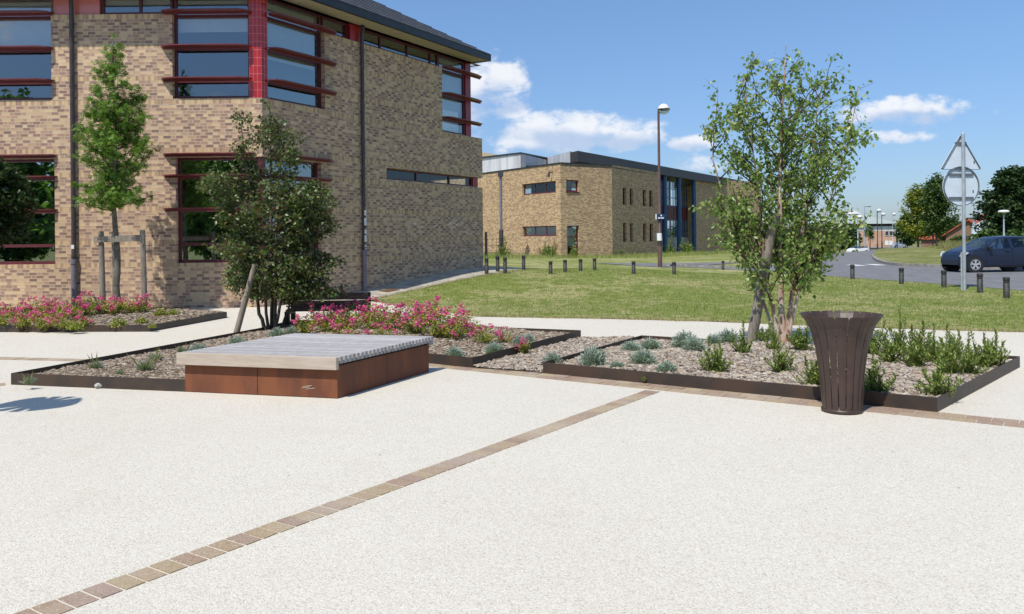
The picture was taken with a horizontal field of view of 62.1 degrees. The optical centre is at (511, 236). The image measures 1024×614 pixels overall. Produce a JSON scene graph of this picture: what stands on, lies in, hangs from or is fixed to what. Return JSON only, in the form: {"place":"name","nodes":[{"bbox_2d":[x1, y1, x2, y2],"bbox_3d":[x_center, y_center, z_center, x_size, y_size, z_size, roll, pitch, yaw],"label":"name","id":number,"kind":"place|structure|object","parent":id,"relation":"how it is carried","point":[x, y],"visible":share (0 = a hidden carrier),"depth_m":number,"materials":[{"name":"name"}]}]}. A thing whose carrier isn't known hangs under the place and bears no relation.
{"place":"outdoors","nodes":[
{"label":"outdoors","id":0,"kind":"place"},
{"bbox_2d":[6,310,222,324],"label":"bed soil","id":1,"kind":"structure","parent":0,"point":[136,319],"depth_m":16.44,"materials":[{"name":"brown soil"}]},
{"bbox_2d":[0,157,41,249],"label":"round maple","id":2,"kind":"object","parent":1,"relation":"on","point":[14,201],"visible":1,"depth_m":17.57,"materials":[{"name":"green plant"}]},
{"bbox_2d":[8,307,37,331],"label":"rose bush","id":3,"kind":"object","parent":1,"relation":"on","point":[22,319],"visible":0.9,"depth_m":14.98,"materials":[{"name":"green plant"}]},
{"bbox_2d":[28,308,59,330],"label":"rose bush","id":4,"kind":"object","parent":1,"relation":"on","point":[41,325],"visible":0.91,"depth_m":14.88,"materials":[{"name":"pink plant"}]},
{"bbox_2d":[33,300,72,321],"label":"rose bush","id":5,"kind":"object","parent":1,"relation":"on","point":[62,308],"visible":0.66,"depth_m":15.94,"materials":[{"name":"pink plant"}]},
{"bbox_2d":[46,310,78,331],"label":"rose bush","id":6,"kind":"object","parent":1,"relation":"on","point":[61,322],"visible":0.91,"depth_m":14.81,"materials":[{"name":"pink plant"}]},
{"bbox_2d":[50,296,89,317],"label":"rose bush","id":7,"kind":"object","parent":1,"relation":"on","point":[73,310],"visible":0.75,"depth_m":16.47,"materials":[{"name":"pink plant"}]},
{"bbox_2d":[71,290,100,315],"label":"rose bush","id":8,"kind":"object","parent":1,"relation":"on","point":[80,303],"visible":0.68,"depth_m":16.82,"materials":[{"name":"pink plant"}]},
{"bbox_2d":[0,308,220,324],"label":"rose bed mulch chips","id":9,"kind":"object","parent":1,"relation":"on","point":[183,314],"visible":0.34,"depth_m":16.47,"materials":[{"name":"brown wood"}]},
{"bbox_2d":[69,33,161,308],"bbox_3d":[-8.501,-1.339,18.273,1.787,6.055,1.952,-1,0,-16],"label":"sweetgum tree","id":10,"kind":"object","parent":1,"relation":"on","point":[107,139],"visible":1,"depth_m":18.10,"materials":[{"name":"green plant"}]},
{"bbox_2d":[99,295,133,313],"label":"rose bush","id":11,"kind":"object","parent":1,"relation":"on","point":[113,309],"visible":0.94,"depth_m":16.95,"materials":[{"name":"pink plant"}]},
{"bbox_2d":[94,230,147,310],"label":"tree stakes","id":12,"kind":"object","parent":1,"relation":"on","point":[100,239],"visible":0.58,"depth_m":18.02,"materials":[{"name":"grey wood"}]},
{"bbox_2d":[115,295,143,312],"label":"rose bush","id":13,"kind":"object","parent":1,"relation":"on","point":[132,309],"visible":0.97,"depth_m":17.11,"materials":[{"name":"pink plant"}]},
{"bbox_2d":[312,266,537,300],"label":"footpath","id":14,"kind":"structure","parent":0,"point":[424,281],"depth_m":24.91,"materials":[{"name":"concrete"}]},
{"bbox_2d":[0,300,1023,613],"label":"plaza paving","id":15,"kind":"structure","parent":0,"point":[666,502],"depth_m":5.24,"materials":[{"name":"concrete"}]},
{"bbox_2d":[0,357,85,361],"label":"paver line","id":16,"kind":"object","parent":15,"relation":"on","point":[36,359],"visible":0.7,"depth_m":11.51,"materials":[{"name":"concrete"}]},
{"bbox_2d":[0,307,226,331],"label":"bed edging","id":17,"kind":"object","parent":15,"relation":"on","point":[132,328],"visible":0.5,"depth_m":15.02,"materials":[{"name":"metal"}]},
{"bbox_2d":[11,320,580,394],"bbox_3d":[-2.676,1.577,11.574,5.512,0.160,6.129,-1,0,24],"label":"bed edging","id":18,"kind":"object","parent":15,"relation":"on","point":[133,383],"visible":0.39,"depth_m":9.82,"materials":[{"name":"metal"}]},
{"bbox_2d":[33,320,569,378],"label":"bark mulch chips","id":19,"kind":"object","parent":15,"relation":"on","point":[168,367],"visible":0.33,"depth_m":11.49,"materials":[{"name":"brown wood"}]},
{"bbox_2d":[126,353,162,370],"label":"grass tuft","id":20,"kind":"object","parent":19,"relation":"on","point":[143,366],"visible":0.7,"depth_m":9.89,"materials":[{"name":"green plant"}]},
{"bbox_2d":[233,264,256,332],"bbox_3d":[-4.295,1.069,13.637,0.512,1.280,0.099,-1,0,21],"label":"leaning stake","id":21,"kind":"object","parent":19,"relation":"on","point":[242,310],"visible":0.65,"depth_m":13.60,"materials":[{"name":"grey wood"}]},
{"bbox_2d":[195,97,351,329],"bbox_3d":[-4.090,-0.377,14.243,2.419,3.966,2.326,-1,0,39],"label":"multistem tree","id":22,"kind":"object","parent":19,"relation":"on","point":[286,279],"visible":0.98,"depth_m":14.09,"materials":[{"name":"green plant"}]},
{"bbox_2d":[290,314,321,332],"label":"rose bush","id":23,"kind":"object","parent":19,"relation":"on","point":[307,328],"visible":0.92,"depth_m":12.86,"materials":[{"name":"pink plant"}]},
{"bbox_2d":[310,305,346,332],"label":"rose bush","id":24,"kind":"object","parent":19,"relation":"on","point":[324,325],"visible":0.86,"depth_m":12.82,"materials":[{"name":"pink plant"}]},
{"bbox_2d":[334,305,366,328],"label":"rose bush","id":25,"kind":"object","parent":19,"relation":"on","point":[343,315],"visible":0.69,"depth_m":12.94,"materials":[{"name":"pink plant"}]},
{"bbox_2d":[350,304,388,328],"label":"rose bush","id":26,"kind":"object","parent":19,"relation":"on","point":[374,319],"visible":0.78,"depth_m":12.75,"materials":[{"name":"pink plant"}]},
{"bbox_2d":[364,321,397,334],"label":"rose bush","id":27,"kind":"object","parent":19,"relation":"on","point":[381,329],"visible":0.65,"depth_m":11.79,"materials":[{"name":"pink plant"}]},
{"bbox_2d":[377,303,405,329],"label":"rose bush","id":28,"kind":"object","parent":19,"relation":"on","point":[390,321],"visible":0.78,"depth_m":12.72,"materials":[{"name":"pink plant"}]},
{"bbox_2d":[394,305,430,333],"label":"rose bush","id":29,"kind":"object","parent":19,"relation":"on","point":[410,326],"visible":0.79,"depth_m":12.40,"materials":[{"name":"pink plant"}]},
{"bbox_2d":[410,300,439,324],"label":"rose bush","id":30,"kind":"object","parent":19,"relation":"on","point":[423,309],"visible":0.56,"depth_m":13.21,"materials":[{"name":"pink plant"}]},
{"bbox_2d":[414,309,457,337],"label":"rose bush","id":31,"kind":"object","parent":19,"relation":"on","point":[435,331],"visible":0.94,"depth_m":12.18,"materials":[{"name":"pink plant"}]},
{"bbox_2d":[437,309,470,339],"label":"rose bush","id":32,"kind":"object","parent":19,"relation":"on","point":[454,332],"visible":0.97,"depth_m":12.14,"materials":[{"name":"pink plant"}]},
{"bbox_2d":[458,310,482,332],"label":"rose bush","id":33,"kind":"object","parent":19,"relation":"on","point":[473,324],"visible":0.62,"depth_m":12.66,"materials":[{"name":"pink plant"}]},
{"bbox_2d":[467,323,500,342],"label":"rose bush","id":34,"kind":"object","parent":19,"relation":"on","point":[486,339],"visible":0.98,"depth_m":11.82,"materials":[{"name":"pink plant"}]},
{"bbox_2d":[176,333,432,397],"bbox_3d":[-2.229,1.412,9.533,1.822,0.421,2.214,-1,0,25],"label":"platform bench","id":35,"kind":"object","parent":15,"relation":"on","point":[318,365],"visible":1,"depth_m":8.86,"materials":[{"name":"wood"}]},
{"bbox_2d":[284,292,370,324],"bbox_3d":[-3.260,1.318,15.088,1.442,0.630,0.465,-1,0,-2],"label":"park bench","id":36,"kind":"object","parent":15,"relation":"on","point":[305,306],"visible":0.41,"depth_m":15.26,"materials":[{"name":"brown wood"}]},
{"bbox_2d":[14,390,659,613],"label":"paver line","id":37,"kind":"object","parent":15,"relation":"on","point":[77,599],"visible":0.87,"depth_m":4.79,"materials":[{"name":"ceramic"}]},
{"bbox_2d":[479,342,614,371],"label":"bed soil","id":38,"kind":"structure","parent":15,"relation":"on","point":[537,370],"depth_m":10.16,"materials":[{"name":"brown soil"}]},
{"bbox_2d":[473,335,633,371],"bbox_3d":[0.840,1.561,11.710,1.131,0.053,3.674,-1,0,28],"label":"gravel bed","id":39,"kind":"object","parent":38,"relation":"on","point":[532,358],"visible":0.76,"depth_m":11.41,"materials":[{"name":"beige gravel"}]},
{"bbox_2d":[429,363,1023,427],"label":"paver band","id":40,"kind":"object","parent":15,"relation":"on","point":[911,413],"visible":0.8,"depth_m":8.42,"materials":[{"name":"ceramic"}]},
{"bbox_2d":[543,335,1019,411],"bbox_3d":[3.105,1.519,9.887,4.785,0.160,3.254,-1,0,31],"label":"bed edging","id":41,"kind":"object","parent":15,"relation":"on","point":[931,404],"visible":0.52,"depth_m":8.70,"materials":[{"name":"metal"}]},
{"bbox_2d":[559,338,1011,396],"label":"stone mulch chips","id":42,"kind":"object","parent":15,"relation":"on","point":[685,361],"visible":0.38,"depth_m":9.59,"materials":[{"name":"stone"}]},
{"bbox_2d":[577,344,607,365],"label":"silver shrub","id":43,"kind":"object","parent":42,"relation":"on","point":[592,355],"visible":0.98,"depth_m":9.95,"materials":[{"name":"green plant"}]},
{"bbox_2d":[628,347,659,364],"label":"silver shrub","id":44,"kind":"object","parent":42,"relation":"on","point":[643,357],"visible":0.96,"depth_m":9.96,"materials":[{"name":"green plant"}]},
{"bbox_2d":[639,336,663,349],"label":"silver shrub","id":45,"kind":"object","parent":42,"relation":"on","point":[650,344],"visible":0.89,"depth_m":11.24,"materials":[{"name":"green plant"}]},
{"bbox_2d":[669,329,697,347],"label":"silver shrub","id":46,"kind":"object","parent":42,"relation":"on","point":[677,340],"visible":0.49,"depth_m":11.22,"materials":[{"name":"green plant"}]},
{"bbox_2d":[680,334,706,350],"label":"silver shrub","id":47,"kind":"object","parent":42,"relation":"on","point":[693,343],"visible":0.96,"depth_m":10.91,"materials":[{"name":"green plant"}]},
{"bbox_2d":[696,337,733,372],"bbox_3d":[2.236,1.327,9.348,0.415,0.445,0.343,-1,0,7],"label":"green shrub","id":48,"kind":"object","parent":42,"relation":"on","point":[717,364],"visible":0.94,"depth_m":9.34,"materials":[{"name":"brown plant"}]},
{"bbox_2d":[727,319,753,352],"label":"green shrub","id":49,"kind":"object","parent":42,"relation":"on","point":[743,346],"visible":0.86,"depth_m":10.49,"materials":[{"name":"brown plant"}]},
{"bbox_2d":[746,214,778,340],"bbox_3d":[3.488,0.656,11.883,0.148,1.950,0.548,-1,0,-42],"label":"leaning stake","id":50,"kind":"object","parent":42,"relation":"on","point":[757,308],"visible":0.63,"depth_m":11.83,"materials":[{"name":"grey wood"}]},
{"bbox_2d":[764,313,784,349],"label":"green shrub","id":51,"kind":"object","parent":42,"relation":"on","point":[775,339],"visible":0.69,"depth_m":10.74,"materials":[{"name":"green plant"}]},
{"bbox_2d":[761,340,796,372],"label":"green shrub","id":52,"kind":"object","parent":42,"relation":"on","point":[780,363],"visible":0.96,"depth_m":9.17,"materials":[{"name":"green plant"}]},
{"bbox_2d":[688,43,879,342],"bbox_3d":[3.744,-0.588,11.918,2.513,4.260,1.795,-1,0,0],"label":"birch tree","id":53,"kind":"object","parent":42,"relation":"on","point":[820,246],"visible":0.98,"depth_m":11.80,"materials":[{"name":"green plant"}]},
{"bbox_2d":[783,323,813,349],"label":"green shrub","id":54,"kind":"object","parent":42,"relation":"on","point":[799,341],"visible":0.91,"depth_m":10.58,"materials":[{"name":"green plant"}]},
{"bbox_2d":[793,354,830,384],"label":"green shrub","id":55,"kind":"object","parent":42,"relation":"on","point":[811,377],"visible":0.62,"depth_m":8.50,"materials":[{"name":"green plant"}]},
{"bbox_2d":[868,317,890,354],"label":"green shrub","id":56,"kind":"object","parent":42,"relation":"on","point":[878,343],"visible":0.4,"depth_m":10.21,"materials":[{"name":"green plant"}]},
{"bbox_2d":[864,342,896,391],"bbox_3d":[3.478,1.278,8.172,0.451,0.558,0.390,-1,0,14],"label":"green shrub","id":57,"kind":"object","parent":42,"relation":"on","point":[871,383],"visible":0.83,"depth_m":8.14,"materials":[{"name":"green plant"}]},
{"bbox_2d":[874,330,906,363],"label":"green shrub","id":58,"kind":"object","parent":42,"relation":"on","point":[889,352],"visible":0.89,"depth_m":9.68,"materials":[{"name":"green plant"}]},
{"bbox_2d":[883,304,911,354],"bbox_3d":[4.725,1.159,10.369,0.431,0.686,0.368,-1,0,39],"label":"green shrub","id":59,"kind":"object","parent":42,"relation":"on","point":[899,334],"visible":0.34,"depth_m":10.35,"materials":[{"name":"green plant"}]},
{"bbox_2d":[896,331,932,366],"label":"green shrub","id":60,"kind":"object","parent":42,"relation":"on","point":[915,358],"visible":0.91,"depth_m":9.44,"materials":[{"name":"green plant"}]},
{"bbox_2d":[900,318,937,354],"bbox_3d":[4.907,1.237,10.211,0.411,0.552,0.341,-1,0,38],"label":"green shrub","id":61,"kind":"object","parent":42,"relation":"on","point":[914,336],"visible":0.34,"depth_m":10.17,"materials":[{"name":"green plant"}]},
{"bbox_2d":[924,324,948,362],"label":"green shrub","id":62,"kind":"object","parent":42,"relation":"on","point":[932,351],"visible":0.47,"depth_m":9.70,"materials":[{"name":"green plant"}]},
{"bbox_2d":[912,343,962,397],"bbox_3d":[3.982,1.262,7.937,0.456,0.554,0.389,-1,0,3],"label":"green shrub","id":63,"kind":"object","parent":42,"relation":"on","point":[936,385],"visible":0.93,"depth_m":7.93,"materials":[{"name":"green plant"}]},
{"bbox_2d":[930,332,970,374],"bbox_3d":[4.650,1.269,9.023,0.399,0.505,0.366,-1,0,12],"label":"green shrub","id":64,"kind":"object","parent":42,"relation":"on","point":[946,352],"visible":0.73,"depth_m":8.97,"materials":[{"name":"green plant"}]},
{"bbox_2d":[935,324,965,358],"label":"green shrub","id":65,"kind":"object","parent":42,"relation":"on","point":[956,345],"visible":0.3,"depth_m":9.98,"materials":[{"name":"green plant"}]},
{"bbox_2d":[951,331,989,375],"bbox_3d":[4.866,1.258,9.077,0.408,0.529,0.349,-1,0,22],"label":"green shrub","id":66,"kind":"object","parent":42,"relation":"on","point":[971,363],"visible":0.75,"depth_m":9.04,"materials":[{"name":"green plant"}]},
{"bbox_2d":[962,331,1000,366],"bbox_3d":[5.228,1.279,9.480,0.328,0.477,0.361,-1,0,-1],"label":"green shrub","id":67,"kind":"object","parent":42,"relation":"on","point":[986,356],"visible":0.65,"depth_m":9.43,"materials":[{"name":"green plant"}]},
{"bbox_2d":[981,326,1010,365],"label":"green shrub","id":68,"kind":"object","parent":42,"relation":"on","point":[996,351],"visible":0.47,"depth_m":9.55,"materials":[{"name":"green plant"}]},
{"bbox_2d":[800,311,883,414],"bbox_3d":[2.965,1.131,7.649,0.704,0.871,0.712,-1,0,0],"label":"litter bin","id":69,"kind":"object","parent":15,"relation":"on","point":[842,339],"visible":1,"depth_m":7.48,"materials":[{"name":"metal"}]},
{"bbox_2d":[483,250,735,258],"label":"lawn","id":70,"kind":"structure","parent":0,"point":[631,255],"depth_m":60.19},
{"bbox_2d":[483,252,831,268],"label":"lawn","id":71,"kind":"structure","parent":0,"point":[540,263],"depth_m":51.86,"materials":[{"name":"green plant"}]},
{"bbox_2d":[603,262,736,266],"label":"grey path","id":72,"kind":"structure","parent":0,"point":[653,264],"depth_m":45.40,"materials":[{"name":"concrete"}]},
{"bbox_2d":[371,265,1023,331],"bbox_3d":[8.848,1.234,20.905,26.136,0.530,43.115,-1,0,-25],"label":"lawn","id":73,"kind":"structure","parent":0,"point":[598,292],"depth_m":21.31,"materials":[{"name":"green plant"}]},
{"bbox_2d":[0,0,490,307],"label":"school building","id":74,"kind":"structure","parent":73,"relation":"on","point":[199,70],"depth_m":20.27,"materials":[{"name":"brick"}]},
{"bbox_2d":[0,0,51,99],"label":"window","id":75,"kind":"structure","parent":74,"relation":"in","point":[14,30],"depth_m":20.27,"materials":[{"name":"red metal"}]},
{"bbox_2d":[0,159,54,264],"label":"window","id":76,"kind":"structure","parent":74,"relation":"in","point":[40,249],"depth_m":20.17,"materials":[{"name":"glass"}]},
{"bbox_2d":[68,0,76,307],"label":"downpipe","id":77,"kind":"object","parent":74,"relation":"attached to","point":[73,261],"visible":0.94,"depth_m":19.89,"materials":[{"name":"metal"}]},
{"bbox_2d":[101,0,173,14],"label":"window","id":78,"kind":"structure","parent":74,"relation":"in","point":[140,3],"depth_m":20.27,"materials":[{"name":"red metal"}]},
{"bbox_2d":[174,0,248,98],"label":"window","id":79,"kind":"structure","parent":74,"relation":"in","point":[188,23],"depth_m":20.27,"materials":[{"name":"red metal"}]},
{"bbox_2d":[178,157,258,262],"bbox_3d":[-6.942,-0.633,20.170,1.930,2.485,0.080,-1,0,0],"label":"window","id":80,"kind":"structure","parent":74,"relation":"in","point":[195,228],"depth_m":20.17,"materials":[{"name":"glass"}]},
{"bbox_2d":[265,158,317,261],"bbox_3d":[-5.486,-0.648,21.018,0.080,2.485,1.900,-1,0,29],"label":"window","id":81,"kind":"structure","parent":74,"relation":"in","point":[315,164],"depth_m":21.75,"materials":[{"name":"black glass"}]},
{"bbox_2d":[267,0,320,108],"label":"window","id":82,"kind":"structure","parent":74,"relation":"in","point":[280,33],"depth_m":21.25,"materials":[{"name":"red metal"}]},
{"bbox_2d":[360,25,366,290],"bbox_3d":[-4.043,-2.055,23.137,0.156,7.450,0.156,-1,0,0],"label":"downpipe","id":83,"kind":"object","parent":74,"relation":"attached to","point":[364,255],"visible":0.94,"depth_m":23.09,"materials":[{"name":"metal"}]},
{"bbox_2d":[364,30,437,65],"bbox_3d":[-3.294,-5.524,25.052,0.080,0.446,3.870,-1,0,29],"label":"window","id":84,"kind":"structure","parent":74,"relation":"in","point":[379,36],"depth_m":25.28,"materials":[{"name":"red metal"}]},
{"bbox_2d":[387,168,471,186],"bbox_3d":[-2.545,-1.810,26.333,0.080,0.330,4.800,-1,0,29],"label":"window","id":85,"kind":"structure","parent":74,"relation":"in","point":[415,172],"depth_m":26.35,"materials":[{"name":"red metal"}]},
{"bbox_2d":[438,54,464,134],"bbox_3d":[-2.008,-4.535,27.432,0.160,2.450,1.530,-1,0,29],"label":"window","id":86,"kind":"structure","parent":74,"relation":"in","point":[450,79],"depth_m":27.63,"materials":[{"name":"red metal"}]},
{"bbox_2d":[442,67,470,132],"bbox_3d":[-2.114,-4.534,29.178,1.438,2.450,0.847,-1,0,0],"label":"window","id":87,"kind":"structure","parent":74,"relation":"in","point":[447,126],"depth_m":29.20,"materials":[{"name":"blue glass"}]},
{"bbox_2d":[657,104,669,266],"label":"street lamp","id":88,"kind":"object","parent":73,"relation":"on","point":[663,107],"visible":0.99,"depth_m":40.94,"materials":[{"name":"metal"}]},
{"bbox_2d":[941,133,980,289],"bbox_3d":[12.351,-0.584,23.283,1.194,4.520,0.182,-1,0,-10],"label":"road sign","id":89,"kind":"object","parent":73,"relation":"on","point":[960,186],"visible":0.94,"depth_m":23.31,"materials":[{"name":"metal"}]},
{"bbox_2d":[373,0,1023,235],"label":"sky","id":90,"kind":"structure","parent":0,"point":[561,76],"materials":[{"name":"blue"}]},
{"bbox_2d":[572,238,920,252],"bbox_3d":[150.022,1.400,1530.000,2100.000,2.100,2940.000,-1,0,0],"label":"ground","id":91,"kind":"structure","parent":0,"point":[913,245],"depth_m":243.84,"materials":[{"name":"green plant"}]},
{"bbox_2d":[433,151,760,256],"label":"brick building","id":92,"kind":"structure","parent":91,"relation":"on","point":[608,205],"depth_m":65.77,"materials":[{"name":"brown brick"}]},
{"bbox_2d":[498,172,503,249],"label":"hopper pipe","id":93,"kind":"object","parent":92,"relation":"attached to","point":[500,176],"visible":0.64,"depth_m":60.41,"materials":[{"name":"metal"}]},
{"bbox_2d":[567,226,577,256],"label":"door","id":94,"kind":"structure","parent":92,"relation":"in","point":[570,236],"depth_m":60.85,"materials":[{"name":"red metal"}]},
{"bbox_2d":[788,210,895,246],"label":"hip roofed building","id":95,"kind":"structure","parent":91,"relation":"on","point":[886,231],"depth_m":240.00,"materials":[{"name":"white brick"}]},
{"bbox_2d":[892,214,916,247],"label":"tree","id":96,"kind":"object","parent":91,"relation":"on","point":[906,240],"visible":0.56,"depth_m":169.44,"materials":[{"name":"green plant"}]},
{"bbox_2d":[942,218,983,240],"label":"house","id":97,"kind":"structure","parent":91,"relation":"on","point":[954,231],"depth_m":140.87,"materials":[{"name":"brick"}]},
{"bbox_2d":[970,227,1001,242],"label":"tree","id":98,"kind":"object","parent":91,"relation":"on","point":[986,232],"visible":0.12,"depth_m":74.68,"materials":[{"name":"green plant"}]},
{"bbox_2d":[692,250,1023,289],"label":"road","id":99,"kind":"structure","parent":0,"point":[992,278],"depth_m":33.28,"materials":[{"name":"grey asphalt"}]},
{"bbox_2d":[874,247,945,263],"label":"traffic island","id":100,"kind":"structure","parent":99,"relation":"on","point":[920,255],"depth_m":52.79,"materials":[{"name":"green plant"}]},
{"bbox_2d":[894,183,932,246],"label":"island tree","id":101,"kind":"object","parent":100,"relation":"on","point":[912,231],"visible":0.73,"depth_m":77.82,"materials":[{"name":"green plant"}]},
{"bbox_2d":[914,172,960,245],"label":"island tree","id":102,"kind":"object","parent":100,"relation":"on","point":[937,202],"visible":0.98,"depth_m":73.53,"materials":[{"name":"green plant"}]},
{"bbox_2d":[936,239,1023,250],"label":"tall grass","id":103,"kind":"structure","parent":100,"relation":"on","point":[952,245],"depth_m":58.43,"materials":[{"name":"green plant"}]},
{"bbox_2d":[872,253,1022,269],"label":"island kerb","id":104,"kind":"structure","parent":99,"relation":"on","point":[876,259],"depth_m":39.98,"materials":[{"name":"concrete"}]},
{"bbox_2d":[940,236,1023,272],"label":"parked car","id":105,"kind":"object","parent":99,"relation":"on","point":[1006,253],"visible":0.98,"depth_m":33.29,"materials":[{"name":"blue paint"}]},
{"bbox_2d":[969,164,1023,233],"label":"tree","id":106,"kind":"object","parent":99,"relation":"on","point":[1006,192],"visible":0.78,"depth_m":94.05,"materials":[{"name":"green plant"}]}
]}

